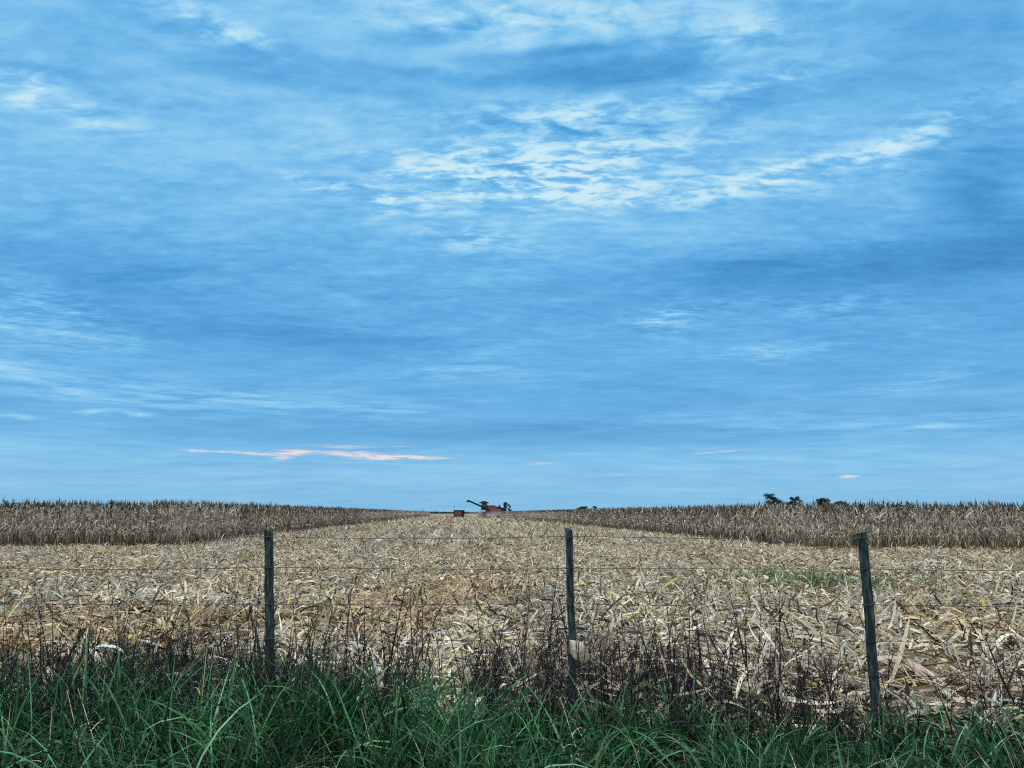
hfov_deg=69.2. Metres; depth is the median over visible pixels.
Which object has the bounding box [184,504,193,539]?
maize plant
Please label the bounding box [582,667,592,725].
weed stalk
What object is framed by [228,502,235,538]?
maize plant
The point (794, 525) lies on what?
maize plant
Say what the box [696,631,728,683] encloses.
weed stalk
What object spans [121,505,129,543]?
maize plant
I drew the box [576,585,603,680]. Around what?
weed stalk
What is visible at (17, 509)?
maize plant
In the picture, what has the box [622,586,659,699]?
weed stalk
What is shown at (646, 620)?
weed stalk
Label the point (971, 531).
maize plant
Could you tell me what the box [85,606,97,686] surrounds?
weed stalk
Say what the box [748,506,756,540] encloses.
maize plant
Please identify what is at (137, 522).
maize plant
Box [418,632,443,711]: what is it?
weed stalk
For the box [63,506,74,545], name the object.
maize plant
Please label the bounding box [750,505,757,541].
maize plant
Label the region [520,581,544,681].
weed stalk
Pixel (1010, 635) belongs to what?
weed stalk
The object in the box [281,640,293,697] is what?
weed stalk
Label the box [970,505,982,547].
maize plant
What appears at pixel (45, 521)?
maize plant
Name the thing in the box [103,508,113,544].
maize plant
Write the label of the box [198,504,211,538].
maize plant
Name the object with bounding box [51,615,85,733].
weed stalk
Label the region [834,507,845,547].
maize plant
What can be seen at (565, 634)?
weed stalk
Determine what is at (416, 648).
weed stalk
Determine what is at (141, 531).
maize plant
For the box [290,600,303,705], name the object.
weed stalk
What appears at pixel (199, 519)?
maize plant
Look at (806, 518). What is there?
maize plant
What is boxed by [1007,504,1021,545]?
maize plant
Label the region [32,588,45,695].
weed stalk
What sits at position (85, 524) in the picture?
maize plant
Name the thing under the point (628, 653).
weed stalk
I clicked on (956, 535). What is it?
maize plant
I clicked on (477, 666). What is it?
weed stalk
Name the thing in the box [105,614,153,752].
weed stalk
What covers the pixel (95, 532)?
maize plant
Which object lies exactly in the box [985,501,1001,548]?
maize plant
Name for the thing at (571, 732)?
grass stalk
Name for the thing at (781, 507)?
maize plant
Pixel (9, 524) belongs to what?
maize plant
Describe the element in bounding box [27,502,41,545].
maize plant
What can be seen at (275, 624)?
weed stalk
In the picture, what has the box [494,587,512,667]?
weed stalk
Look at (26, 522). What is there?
maize plant
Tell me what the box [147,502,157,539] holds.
maize plant
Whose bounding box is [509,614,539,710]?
weed stalk
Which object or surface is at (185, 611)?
weed stalk
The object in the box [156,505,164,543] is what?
maize plant
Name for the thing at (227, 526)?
maize plant
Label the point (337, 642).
weed stalk
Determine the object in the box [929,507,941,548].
maize plant
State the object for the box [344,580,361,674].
weed stalk
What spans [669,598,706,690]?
weed stalk
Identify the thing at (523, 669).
weed stalk
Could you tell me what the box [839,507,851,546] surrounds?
maize plant
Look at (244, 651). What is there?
weed stalk
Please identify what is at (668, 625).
weed stalk
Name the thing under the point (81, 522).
maize plant
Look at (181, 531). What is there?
maize plant
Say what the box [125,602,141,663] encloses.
weed stalk
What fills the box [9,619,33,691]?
weed stalk
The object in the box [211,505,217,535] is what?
maize plant
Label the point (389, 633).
weed stalk
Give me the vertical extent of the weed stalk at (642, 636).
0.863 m
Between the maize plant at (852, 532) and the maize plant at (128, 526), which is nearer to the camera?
the maize plant at (852, 532)
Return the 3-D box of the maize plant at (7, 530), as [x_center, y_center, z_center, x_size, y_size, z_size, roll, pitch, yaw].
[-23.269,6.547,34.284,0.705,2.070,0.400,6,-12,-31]
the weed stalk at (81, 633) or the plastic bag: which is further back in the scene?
the weed stalk at (81, 633)
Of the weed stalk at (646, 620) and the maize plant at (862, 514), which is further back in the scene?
the maize plant at (862, 514)
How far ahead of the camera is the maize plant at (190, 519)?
34.71 m
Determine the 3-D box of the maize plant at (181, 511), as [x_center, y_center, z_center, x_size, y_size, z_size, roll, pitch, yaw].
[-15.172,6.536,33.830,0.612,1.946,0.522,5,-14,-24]
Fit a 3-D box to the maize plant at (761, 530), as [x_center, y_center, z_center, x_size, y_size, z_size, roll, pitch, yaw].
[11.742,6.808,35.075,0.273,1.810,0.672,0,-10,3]
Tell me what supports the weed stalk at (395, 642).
on the ground at (620, 641)
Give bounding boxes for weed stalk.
[0,591,13,693]
[0,607,34,664]
[0,623,13,682]
[3,602,13,670]
[6,644,13,709]
[7,607,29,694]
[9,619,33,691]
[16,595,34,676]
[18,624,38,671]
[24,598,46,663]
[28,644,83,674]
[31,577,49,667]
[32,586,81,702]
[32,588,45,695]
[40,601,96,663]
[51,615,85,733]
[52,599,58,668]
[67,609,138,671]
[68,628,90,705]
[69,614,104,687]
[73,622,115,663]
[75,603,94,669]
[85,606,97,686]
[92,642,136,687]
[98,604,133,686]
[98,630,193,714]
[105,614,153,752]
[107,598,123,662]
[112,574,141,654]
[117,588,135,653]
[121,600,137,645]
[123,606,156,710]
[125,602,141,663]
[132,580,169,666]
[155,588,188,695]
[155,598,194,753]
[177,612,235,668]
[177,630,198,715]
[180,604,211,683]
[203,595,231,668]
[209,615,247,669]
[211,613,262,700]
[213,602,224,677]
[217,576,240,690]
[222,625,242,694]
[228,607,257,697]
[238,627,256,696]
[242,582,254,656]
[245,577,257,667]
[249,626,292,691]
[251,584,262,657]
[252,592,290,669]
[269,593,331,711]
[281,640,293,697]
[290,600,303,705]
[292,589,321,663]
[300,614,324,715]
[303,615,314,674]
[306,589,346,694]
[311,574,325,662]
[313,613,329,703]
[316,595,334,686]
[319,602,349,679]
[324,585,338,667]
[331,612,378,710]
[336,585,351,684]
[339,587,355,668]
[343,655,358,694]
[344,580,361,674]
[355,605,383,668]
[356,619,378,687]
[360,594,369,668]
[370,608,387,670]
[374,642,406,706]
[375,586,404,671]
[376,613,410,672]
[382,580,417,696]
[382,584,407,691]
[383,619,422,690]
[387,583,405,659]
[394,642,409,705]
[395,598,404,666]
[401,622,416,675]
[402,590,417,694]
[404,604,442,702]
[405,592,423,680]
[407,627,427,674]
[414,605,420,707]
[417,598,430,669]
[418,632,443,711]
[422,612,436,681]
[422,616,452,676]
[423,612,435,680]
[428,605,439,670]
[433,598,460,680]
[437,598,450,684]
[460,639,468,698]
[463,625,495,703]
[471,640,479,718]
[474,590,491,677]
[475,654,487,692]
[485,654,533,734]
[487,638,522,703]
[490,623,504,711]
[490,638,502,703]
[492,651,546,688]
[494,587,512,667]
[501,632,532,668]
[506,600,534,680]
[507,623,533,710]
[508,617,526,699]
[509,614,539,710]
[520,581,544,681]
[520,648,531,714]
[524,604,535,679]
[527,658,540,717]
[536,640,568,689]
[537,602,552,668]
[540,554,565,668]
[540,602,564,709]
[541,636,558,716]
[547,579,556,658]
[548,625,566,696]
[549,608,560,668]
[550,576,583,733]
[552,611,567,666]
[552,669,586,727]
[555,592,568,684]
[562,589,585,744]
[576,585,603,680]
[582,625,616,709]
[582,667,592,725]
[596,633,610,722]
[605,631,620,720]
[613,601,624,707]
[613,611,645,709]
[613,630,683,693]
[621,627,636,704]
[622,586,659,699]
[624,612,643,717]
[630,582,666,666]
[631,602,654,676]
[639,635,644,690]
[645,597,677,662]
[650,617,656,657]
[663,579,684,654]
[663,586,672,671]
[667,653,681,730]
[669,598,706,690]
[669,614,682,728]
[675,644,697,717]
[678,634,702,696]
[681,628,708,687]
[685,657,713,718]
[688,592,695,653]
[689,591,703,687]
[690,589,701,659]
[691,586,720,716]
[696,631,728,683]
[698,629,744,720]
[702,607,734,726]
[704,668,786,739]
[711,664,727,714]
[717,605,739,712]
[724,572,755,721]
[732,602,756,744]
[748,580,768,673]
[748,610,775,672]
[754,630,794,737]
[755,566,786,687]
[763,650,793,739]
[767,621,774,695]
[770,671,782,738]
[772,609,784,673]
[772,656,781,724]
[790,614,809,725]
[796,666,867,714]
[810,654,833,712]
[815,675,842,710]
[825,648,882,690]
[836,616,843,678]
[851,681,877,732]
[861,620,877,701]
[881,631,930,702]
[946,639,970,697]
[947,672,959,700]
[952,636,976,721]
[962,646,1021,688]
[993,646,1006,719]
[999,605,1023,692]
[1000,634,1006,701]
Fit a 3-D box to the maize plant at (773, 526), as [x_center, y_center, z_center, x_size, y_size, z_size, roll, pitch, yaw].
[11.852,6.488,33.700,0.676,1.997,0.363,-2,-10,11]
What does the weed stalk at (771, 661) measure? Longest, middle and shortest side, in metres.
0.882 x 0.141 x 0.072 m
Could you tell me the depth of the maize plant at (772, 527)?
34.00 m
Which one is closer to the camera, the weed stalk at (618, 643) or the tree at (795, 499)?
the weed stalk at (618, 643)
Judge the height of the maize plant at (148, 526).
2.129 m
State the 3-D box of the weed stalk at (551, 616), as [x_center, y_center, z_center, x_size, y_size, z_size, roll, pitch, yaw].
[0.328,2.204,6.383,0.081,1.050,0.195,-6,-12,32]
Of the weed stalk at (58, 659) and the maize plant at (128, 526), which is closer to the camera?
the weed stalk at (58, 659)
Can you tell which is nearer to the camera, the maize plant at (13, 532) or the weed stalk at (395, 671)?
the weed stalk at (395, 671)
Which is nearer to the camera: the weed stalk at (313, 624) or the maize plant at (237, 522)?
the weed stalk at (313, 624)
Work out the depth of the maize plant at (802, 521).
31.94 m
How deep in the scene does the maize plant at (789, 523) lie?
32.36 m
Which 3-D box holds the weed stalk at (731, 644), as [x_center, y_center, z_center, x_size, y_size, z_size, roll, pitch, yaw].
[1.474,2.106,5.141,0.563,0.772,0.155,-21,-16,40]
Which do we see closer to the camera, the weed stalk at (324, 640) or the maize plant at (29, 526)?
the weed stalk at (324, 640)
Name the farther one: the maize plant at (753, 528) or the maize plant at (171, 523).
the maize plant at (753, 528)
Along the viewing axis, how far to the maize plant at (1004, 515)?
29.46 m
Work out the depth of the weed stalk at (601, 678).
4.98 m
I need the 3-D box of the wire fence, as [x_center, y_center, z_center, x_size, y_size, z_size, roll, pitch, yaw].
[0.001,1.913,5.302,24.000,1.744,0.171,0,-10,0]
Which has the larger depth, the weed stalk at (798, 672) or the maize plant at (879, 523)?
the maize plant at (879, 523)
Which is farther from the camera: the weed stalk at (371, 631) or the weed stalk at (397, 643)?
the weed stalk at (371, 631)
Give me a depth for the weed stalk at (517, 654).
5.73 m
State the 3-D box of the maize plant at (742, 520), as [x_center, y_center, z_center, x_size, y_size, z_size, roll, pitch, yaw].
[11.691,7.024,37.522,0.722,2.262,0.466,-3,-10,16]
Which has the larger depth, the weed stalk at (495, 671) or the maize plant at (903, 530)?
the maize plant at (903, 530)
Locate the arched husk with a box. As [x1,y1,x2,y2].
[877,655,942,698]
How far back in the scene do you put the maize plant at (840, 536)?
29.99 m
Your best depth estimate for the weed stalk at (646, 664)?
5.54 m
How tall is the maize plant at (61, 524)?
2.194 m
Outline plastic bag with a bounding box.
[569,636,589,666]
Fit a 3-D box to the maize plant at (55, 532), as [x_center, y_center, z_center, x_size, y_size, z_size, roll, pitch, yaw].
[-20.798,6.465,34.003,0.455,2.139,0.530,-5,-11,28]
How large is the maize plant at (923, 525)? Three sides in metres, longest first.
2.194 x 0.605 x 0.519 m
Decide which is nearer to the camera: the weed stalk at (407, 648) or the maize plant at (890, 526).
the weed stalk at (407, 648)
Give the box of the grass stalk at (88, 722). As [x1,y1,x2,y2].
[78,690,102,759]
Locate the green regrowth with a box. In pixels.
[614,564,950,591]
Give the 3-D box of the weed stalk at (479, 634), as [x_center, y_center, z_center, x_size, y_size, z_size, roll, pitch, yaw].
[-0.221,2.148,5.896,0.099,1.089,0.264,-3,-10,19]
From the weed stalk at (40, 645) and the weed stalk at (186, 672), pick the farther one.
the weed stalk at (40, 645)
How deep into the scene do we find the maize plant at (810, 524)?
30.16 m
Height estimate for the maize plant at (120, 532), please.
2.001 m
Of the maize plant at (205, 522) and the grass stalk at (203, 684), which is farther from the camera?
the maize plant at (205, 522)
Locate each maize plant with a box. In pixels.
[0,495,6,529]
[0,506,10,544]
[0,507,15,544]
[4,508,16,544]
[5,504,18,544]
[12,505,20,544]
[17,501,24,545]
[17,502,33,544]
[19,502,31,544]
[23,503,35,543]
[23,506,31,546]
[25,508,33,544]
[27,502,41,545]
[34,505,44,545]
[35,501,53,545]
[36,507,45,541]
[40,508,53,544]
[40,509,51,542]
[43,505,53,545]
[53,505,63,544]
[54,504,63,542]
[55,507,67,545]
[58,504,74,543]
[61,513,75,543]
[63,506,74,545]
[64,503,78,544]
[69,501,82,544]
[72,497,85,543]
[75,503,85,544]
[78,502,88,539]
[81,505,89,546]
[85,499,101,543]
[85,502,97,543]
[85,505,94,542]
[88,503,96,543]
[90,504,100,544]
[93,506,102,544]
[96,502,108,543]
[98,502,107,539]
[101,508,107,537]
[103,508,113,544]
[107,503,119,543]
[109,500,121,542]
[111,505,119,544]
[113,506,127,544]
[119,498,132,546]
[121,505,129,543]
[125,503,133,543]
[131,502,142,545]
[132,503,148,544]
[135,509,148,543]
[139,500,154,544]
[139,502,147,542]
[143,504,153,544]
[145,502,155,543]
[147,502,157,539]
[153,501,164,538]
[155,503,167,546]
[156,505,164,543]
[158,503,167,545]
[162,502,173,543]
[164,500,174,542]
[167,499,177,544]
[168,500,181,544]
[170,501,181,536]
[174,507,186,540]
[177,500,190,543]
[178,497,191,543]
[184,501,194,544]
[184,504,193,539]
[184,505,195,536]
[188,507,198,543]
[189,506,202,540]
[191,506,199,543]
[192,502,200,541]
[196,498,208,542]
[198,502,208,542]
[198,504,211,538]
[199,500,207,540]
[199,503,210,540]
[206,503,215,530]
[210,508,217,541]
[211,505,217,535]
[212,506,222,539]
[215,504,229,539]
[216,507,224,539]
[222,502,227,534]
[224,503,235,536]
[225,504,235,537]
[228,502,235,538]
[231,502,239,538]
[233,506,240,537]
[734,504,742,540]
[736,502,744,537]
[740,510,747,537]
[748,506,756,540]
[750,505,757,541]
[750,505,758,541]
[754,502,762,537]
[758,509,763,536]
[763,503,771,540]
[763,504,771,544]
[765,508,779,542]
[766,504,779,542]
[766,506,775,543]
[767,509,773,540]
[768,505,777,542]
[771,508,777,540]
[772,503,781,542]
[776,506,787,540]
[776,509,785,543]
[779,505,787,541]
[781,505,792,544]
[785,508,792,543]
[786,508,798,546]
[791,507,797,542]
[791,508,796,544]
[796,502,805,537]
[796,504,806,545]
[798,508,807,544]
[799,503,812,543]
[800,502,816,547]
[801,507,812,545]
[804,506,817,545]
[805,504,810,539]
[806,504,821,547]
[812,497,819,549]
[812,504,823,550]
[818,511,824,551]
[821,507,834,549]
[822,508,832,544]
[824,510,831,545]
[826,508,838,548]
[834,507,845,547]
[836,502,845,551]
[838,503,844,543]
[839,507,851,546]
[840,504,853,547]
[841,503,848,547]
[856,504,870,545]
[860,504,869,531]
[865,510,875,545]
[868,502,878,548]
[871,502,886,546]
[872,511,881,546]
[873,505,884,543]
[874,502,886,549]
[881,499,893,547]
[882,507,890,548]
[883,501,895,545]
[885,512,892,546]
[888,503,899,547]
[891,507,903,545]
[897,506,909,545]
[899,510,908,551]
[901,503,913,543]
[902,500,918,547]
[907,504,921,547]
[910,509,923,548]
[912,501,922,544]
[912,510,924,548]
[918,501,931,546]
[921,503,932,547]
[925,510,935,547]
[926,505,936,544]
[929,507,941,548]
[931,511,945,546]
[934,507,944,543]
[935,502,951,546]
[945,503,953,543]
[947,505,957,547]
[948,506,955,547]
[949,506,961,541]
[952,505,961,546]
[954,517,963,546]
[957,510,970,548]
[960,507,969,545]
[962,505,972,545]
[962,506,973,548]
[966,501,981,544]
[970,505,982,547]
[971,504,987,545]
[976,505,988,549]
[981,510,996,543]
[984,506,995,548]
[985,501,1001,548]
[986,512,994,545]
[989,505,1002,553]
[994,503,1008,548]
[996,501,1005,547]
[1001,505,1020,548]
[1001,509,1009,543]
[1002,507,1013,548]
[1003,504,1011,545]
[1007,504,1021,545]
[1010,508,1021,546]
[1011,504,1023,550]
[1016,505,1023,534]
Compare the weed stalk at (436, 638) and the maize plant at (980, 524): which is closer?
the weed stalk at (436, 638)
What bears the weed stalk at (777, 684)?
on the ground at (620, 641)
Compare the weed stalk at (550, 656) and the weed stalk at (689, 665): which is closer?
the weed stalk at (550, 656)
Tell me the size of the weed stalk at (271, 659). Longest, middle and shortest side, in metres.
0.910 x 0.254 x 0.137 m
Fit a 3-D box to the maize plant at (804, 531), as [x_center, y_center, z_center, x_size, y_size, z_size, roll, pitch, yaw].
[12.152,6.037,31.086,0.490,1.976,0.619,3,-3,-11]
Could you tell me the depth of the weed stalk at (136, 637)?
5.28 m
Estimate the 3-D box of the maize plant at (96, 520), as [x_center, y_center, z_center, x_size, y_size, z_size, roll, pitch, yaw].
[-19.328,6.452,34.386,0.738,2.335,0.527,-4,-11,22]
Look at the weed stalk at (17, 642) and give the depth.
5.35 m
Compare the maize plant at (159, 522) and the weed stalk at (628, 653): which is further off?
the maize plant at (159, 522)
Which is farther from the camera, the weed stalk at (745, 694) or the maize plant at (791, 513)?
the maize plant at (791, 513)
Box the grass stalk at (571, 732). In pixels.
[560,698,583,760]
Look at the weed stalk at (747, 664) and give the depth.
4.87 m
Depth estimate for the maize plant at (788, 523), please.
32.40 m
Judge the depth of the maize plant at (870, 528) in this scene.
29.86 m
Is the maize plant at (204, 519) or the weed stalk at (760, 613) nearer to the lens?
the weed stalk at (760, 613)
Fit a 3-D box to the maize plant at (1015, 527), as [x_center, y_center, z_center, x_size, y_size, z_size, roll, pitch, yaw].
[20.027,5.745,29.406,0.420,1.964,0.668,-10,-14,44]
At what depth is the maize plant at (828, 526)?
30.44 m
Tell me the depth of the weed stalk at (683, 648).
5.09 m
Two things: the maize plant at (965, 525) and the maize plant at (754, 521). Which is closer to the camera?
the maize plant at (965, 525)
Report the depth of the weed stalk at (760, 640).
6.49 m
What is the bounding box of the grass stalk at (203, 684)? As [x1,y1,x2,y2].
[194,641,208,750]
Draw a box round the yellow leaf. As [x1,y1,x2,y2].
[108,634,138,643]
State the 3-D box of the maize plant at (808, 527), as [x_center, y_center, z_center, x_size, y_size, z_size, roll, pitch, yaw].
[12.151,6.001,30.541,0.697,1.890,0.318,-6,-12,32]
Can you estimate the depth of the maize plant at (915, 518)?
30.16 m
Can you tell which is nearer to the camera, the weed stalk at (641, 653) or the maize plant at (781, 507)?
the weed stalk at (641, 653)
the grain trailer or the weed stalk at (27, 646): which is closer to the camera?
the weed stalk at (27, 646)
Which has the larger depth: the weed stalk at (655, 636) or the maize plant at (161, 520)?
the maize plant at (161, 520)
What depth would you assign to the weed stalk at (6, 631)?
6.39 m
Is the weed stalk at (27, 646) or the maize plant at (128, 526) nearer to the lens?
the weed stalk at (27, 646)
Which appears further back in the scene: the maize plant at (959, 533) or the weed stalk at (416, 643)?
the maize plant at (959, 533)
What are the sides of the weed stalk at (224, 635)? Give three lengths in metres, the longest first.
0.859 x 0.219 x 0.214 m
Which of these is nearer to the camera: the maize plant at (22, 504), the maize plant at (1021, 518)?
the maize plant at (1021, 518)
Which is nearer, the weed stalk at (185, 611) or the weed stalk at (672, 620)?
the weed stalk at (185, 611)
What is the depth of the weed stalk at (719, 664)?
5.19 m
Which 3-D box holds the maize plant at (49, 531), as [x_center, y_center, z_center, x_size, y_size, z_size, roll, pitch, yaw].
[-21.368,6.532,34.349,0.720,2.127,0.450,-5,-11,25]
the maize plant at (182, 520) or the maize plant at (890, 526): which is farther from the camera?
the maize plant at (182, 520)
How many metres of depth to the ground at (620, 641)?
15.07 m
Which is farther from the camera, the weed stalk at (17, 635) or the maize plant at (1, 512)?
the maize plant at (1, 512)
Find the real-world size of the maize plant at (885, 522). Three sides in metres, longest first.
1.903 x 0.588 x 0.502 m
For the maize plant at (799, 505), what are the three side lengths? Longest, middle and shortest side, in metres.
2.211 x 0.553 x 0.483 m
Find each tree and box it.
[763,493,778,505]
[789,496,801,507]
[815,498,830,505]
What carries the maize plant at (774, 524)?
on the ground at (620, 641)
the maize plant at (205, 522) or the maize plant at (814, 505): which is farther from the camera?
the maize plant at (205, 522)
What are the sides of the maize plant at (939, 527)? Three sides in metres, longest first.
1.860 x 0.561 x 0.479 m
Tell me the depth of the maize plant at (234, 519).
41.99 m
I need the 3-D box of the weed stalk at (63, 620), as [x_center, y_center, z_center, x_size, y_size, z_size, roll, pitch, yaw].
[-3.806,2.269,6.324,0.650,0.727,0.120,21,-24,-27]
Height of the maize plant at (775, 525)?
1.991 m
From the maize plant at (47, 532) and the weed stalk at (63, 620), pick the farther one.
the maize plant at (47, 532)
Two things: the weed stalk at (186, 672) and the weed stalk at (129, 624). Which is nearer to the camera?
the weed stalk at (186, 672)
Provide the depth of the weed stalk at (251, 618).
5.79 m
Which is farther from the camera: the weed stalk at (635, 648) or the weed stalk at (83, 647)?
the weed stalk at (83, 647)
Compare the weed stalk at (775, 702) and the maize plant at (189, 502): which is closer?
the weed stalk at (775, 702)
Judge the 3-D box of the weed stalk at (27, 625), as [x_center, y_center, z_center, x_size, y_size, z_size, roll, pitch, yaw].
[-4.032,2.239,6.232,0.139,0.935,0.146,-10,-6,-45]
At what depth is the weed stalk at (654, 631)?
6.63 m
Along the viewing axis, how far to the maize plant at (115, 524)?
34.02 m
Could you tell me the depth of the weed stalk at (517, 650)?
6.25 m
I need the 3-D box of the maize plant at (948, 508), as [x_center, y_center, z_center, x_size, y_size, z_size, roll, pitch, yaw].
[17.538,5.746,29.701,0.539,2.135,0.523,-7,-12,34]
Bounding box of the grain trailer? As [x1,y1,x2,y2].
[454,506,464,517]
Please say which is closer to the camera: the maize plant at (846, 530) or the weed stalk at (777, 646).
the weed stalk at (777, 646)
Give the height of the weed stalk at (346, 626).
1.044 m
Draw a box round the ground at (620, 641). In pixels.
[0,513,1023,767]
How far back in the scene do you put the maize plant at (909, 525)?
29.81 m
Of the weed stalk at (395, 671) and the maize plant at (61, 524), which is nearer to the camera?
the weed stalk at (395, 671)
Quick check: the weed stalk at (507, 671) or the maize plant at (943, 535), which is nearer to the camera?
the weed stalk at (507, 671)
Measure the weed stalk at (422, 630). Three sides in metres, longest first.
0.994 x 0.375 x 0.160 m
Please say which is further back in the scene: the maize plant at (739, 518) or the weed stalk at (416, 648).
the maize plant at (739, 518)
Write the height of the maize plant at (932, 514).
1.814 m
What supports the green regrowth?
on the ground at (620, 641)
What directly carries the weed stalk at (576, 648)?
on the ground at (620, 641)
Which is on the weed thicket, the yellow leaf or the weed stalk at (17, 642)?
the yellow leaf
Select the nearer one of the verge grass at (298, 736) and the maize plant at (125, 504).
the verge grass at (298, 736)
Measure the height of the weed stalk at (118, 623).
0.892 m
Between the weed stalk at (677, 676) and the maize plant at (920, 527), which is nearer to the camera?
the weed stalk at (677, 676)
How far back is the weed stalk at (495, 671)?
5.35 m
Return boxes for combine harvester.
[466,500,505,517]
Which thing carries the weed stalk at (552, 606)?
on the ground at (620, 641)
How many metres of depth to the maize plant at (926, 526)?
29.52 m
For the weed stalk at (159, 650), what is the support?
on the ground at (620, 641)
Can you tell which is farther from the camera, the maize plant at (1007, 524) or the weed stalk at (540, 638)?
the maize plant at (1007, 524)
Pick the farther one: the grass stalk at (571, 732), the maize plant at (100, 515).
the maize plant at (100, 515)
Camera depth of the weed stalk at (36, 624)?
6.35 m
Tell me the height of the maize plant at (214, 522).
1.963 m
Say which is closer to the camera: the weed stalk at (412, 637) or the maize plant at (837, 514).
the weed stalk at (412, 637)
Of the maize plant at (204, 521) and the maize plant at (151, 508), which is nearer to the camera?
the maize plant at (151, 508)
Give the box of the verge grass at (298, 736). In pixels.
[0,617,1023,767]
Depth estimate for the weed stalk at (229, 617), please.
5.32 m
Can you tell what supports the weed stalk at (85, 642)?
on the ground at (620, 641)
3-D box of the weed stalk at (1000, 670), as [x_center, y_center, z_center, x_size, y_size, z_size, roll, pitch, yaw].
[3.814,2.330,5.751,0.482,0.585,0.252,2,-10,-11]
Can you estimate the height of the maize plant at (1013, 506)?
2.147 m
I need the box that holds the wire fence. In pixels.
[0,527,1023,741]
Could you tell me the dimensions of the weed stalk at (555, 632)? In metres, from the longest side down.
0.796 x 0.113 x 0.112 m
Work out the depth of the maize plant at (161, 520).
34.11 m
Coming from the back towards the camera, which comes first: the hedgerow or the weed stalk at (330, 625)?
the hedgerow
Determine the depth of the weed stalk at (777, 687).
4.76 m
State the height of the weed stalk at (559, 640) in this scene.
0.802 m
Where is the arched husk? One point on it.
(919, 668)
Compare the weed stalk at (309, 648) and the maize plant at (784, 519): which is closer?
the weed stalk at (309, 648)
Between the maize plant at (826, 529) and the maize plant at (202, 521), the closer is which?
the maize plant at (826, 529)
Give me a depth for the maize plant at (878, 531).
29.22 m
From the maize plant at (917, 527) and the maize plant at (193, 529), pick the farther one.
the maize plant at (193, 529)
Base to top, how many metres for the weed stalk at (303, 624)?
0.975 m
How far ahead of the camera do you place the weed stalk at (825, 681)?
5.27 m
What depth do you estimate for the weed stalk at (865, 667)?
6.05 m
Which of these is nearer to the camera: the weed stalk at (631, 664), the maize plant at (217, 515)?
the weed stalk at (631, 664)
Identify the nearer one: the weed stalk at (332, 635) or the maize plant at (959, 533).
the weed stalk at (332, 635)
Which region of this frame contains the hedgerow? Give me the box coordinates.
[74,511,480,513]
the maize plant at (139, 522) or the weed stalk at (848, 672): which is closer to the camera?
the weed stalk at (848, 672)
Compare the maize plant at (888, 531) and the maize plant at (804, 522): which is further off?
the maize plant at (804, 522)
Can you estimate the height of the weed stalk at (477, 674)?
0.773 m
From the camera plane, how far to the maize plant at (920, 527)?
30.03 m
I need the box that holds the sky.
[0,0,1023,512]
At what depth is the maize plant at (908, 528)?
29.80 m
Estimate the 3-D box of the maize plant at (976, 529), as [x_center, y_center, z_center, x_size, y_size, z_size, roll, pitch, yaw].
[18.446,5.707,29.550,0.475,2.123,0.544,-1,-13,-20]
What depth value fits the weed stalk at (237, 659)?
5.01 m
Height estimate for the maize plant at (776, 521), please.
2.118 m
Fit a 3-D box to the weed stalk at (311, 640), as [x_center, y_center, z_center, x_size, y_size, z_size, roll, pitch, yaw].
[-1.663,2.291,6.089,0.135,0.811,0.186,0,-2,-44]
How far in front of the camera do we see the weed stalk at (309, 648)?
5.11 m
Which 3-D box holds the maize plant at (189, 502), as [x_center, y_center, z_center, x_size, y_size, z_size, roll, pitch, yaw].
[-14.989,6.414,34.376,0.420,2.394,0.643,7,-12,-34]
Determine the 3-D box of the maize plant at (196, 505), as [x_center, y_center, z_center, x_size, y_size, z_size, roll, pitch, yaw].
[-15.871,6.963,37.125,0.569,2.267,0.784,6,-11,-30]
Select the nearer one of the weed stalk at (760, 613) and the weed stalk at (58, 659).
the weed stalk at (58, 659)
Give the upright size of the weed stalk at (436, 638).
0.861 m
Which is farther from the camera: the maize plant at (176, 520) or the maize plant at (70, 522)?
the maize plant at (70, 522)
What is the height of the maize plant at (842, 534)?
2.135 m
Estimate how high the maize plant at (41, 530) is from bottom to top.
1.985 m
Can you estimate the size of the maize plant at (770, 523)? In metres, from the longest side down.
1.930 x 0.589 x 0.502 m
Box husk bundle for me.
[68,644,125,664]
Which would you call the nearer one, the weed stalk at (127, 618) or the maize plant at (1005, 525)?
the weed stalk at (127, 618)
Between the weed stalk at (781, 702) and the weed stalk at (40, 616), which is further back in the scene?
the weed stalk at (40, 616)
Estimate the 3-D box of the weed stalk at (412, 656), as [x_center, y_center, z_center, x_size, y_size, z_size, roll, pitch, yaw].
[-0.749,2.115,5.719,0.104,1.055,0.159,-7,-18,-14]
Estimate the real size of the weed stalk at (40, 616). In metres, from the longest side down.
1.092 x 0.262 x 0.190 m
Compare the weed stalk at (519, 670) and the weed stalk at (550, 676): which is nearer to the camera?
the weed stalk at (550, 676)
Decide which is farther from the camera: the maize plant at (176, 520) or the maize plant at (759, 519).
the maize plant at (759, 519)
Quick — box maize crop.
[0,497,1023,550]
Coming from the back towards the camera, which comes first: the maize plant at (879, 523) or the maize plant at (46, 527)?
the maize plant at (46, 527)
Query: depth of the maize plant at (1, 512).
34.76 m
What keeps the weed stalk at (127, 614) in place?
on the ground at (620, 641)
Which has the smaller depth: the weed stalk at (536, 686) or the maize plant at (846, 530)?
the weed stalk at (536, 686)
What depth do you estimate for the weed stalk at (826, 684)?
5.45 m
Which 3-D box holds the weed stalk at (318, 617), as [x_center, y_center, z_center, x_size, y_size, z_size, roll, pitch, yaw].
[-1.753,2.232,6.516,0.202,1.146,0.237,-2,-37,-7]
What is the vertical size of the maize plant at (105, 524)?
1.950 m
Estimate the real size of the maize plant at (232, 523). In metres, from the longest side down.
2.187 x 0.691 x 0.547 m
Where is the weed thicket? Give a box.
[0,614,1023,767]
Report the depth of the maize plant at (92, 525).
34.05 m

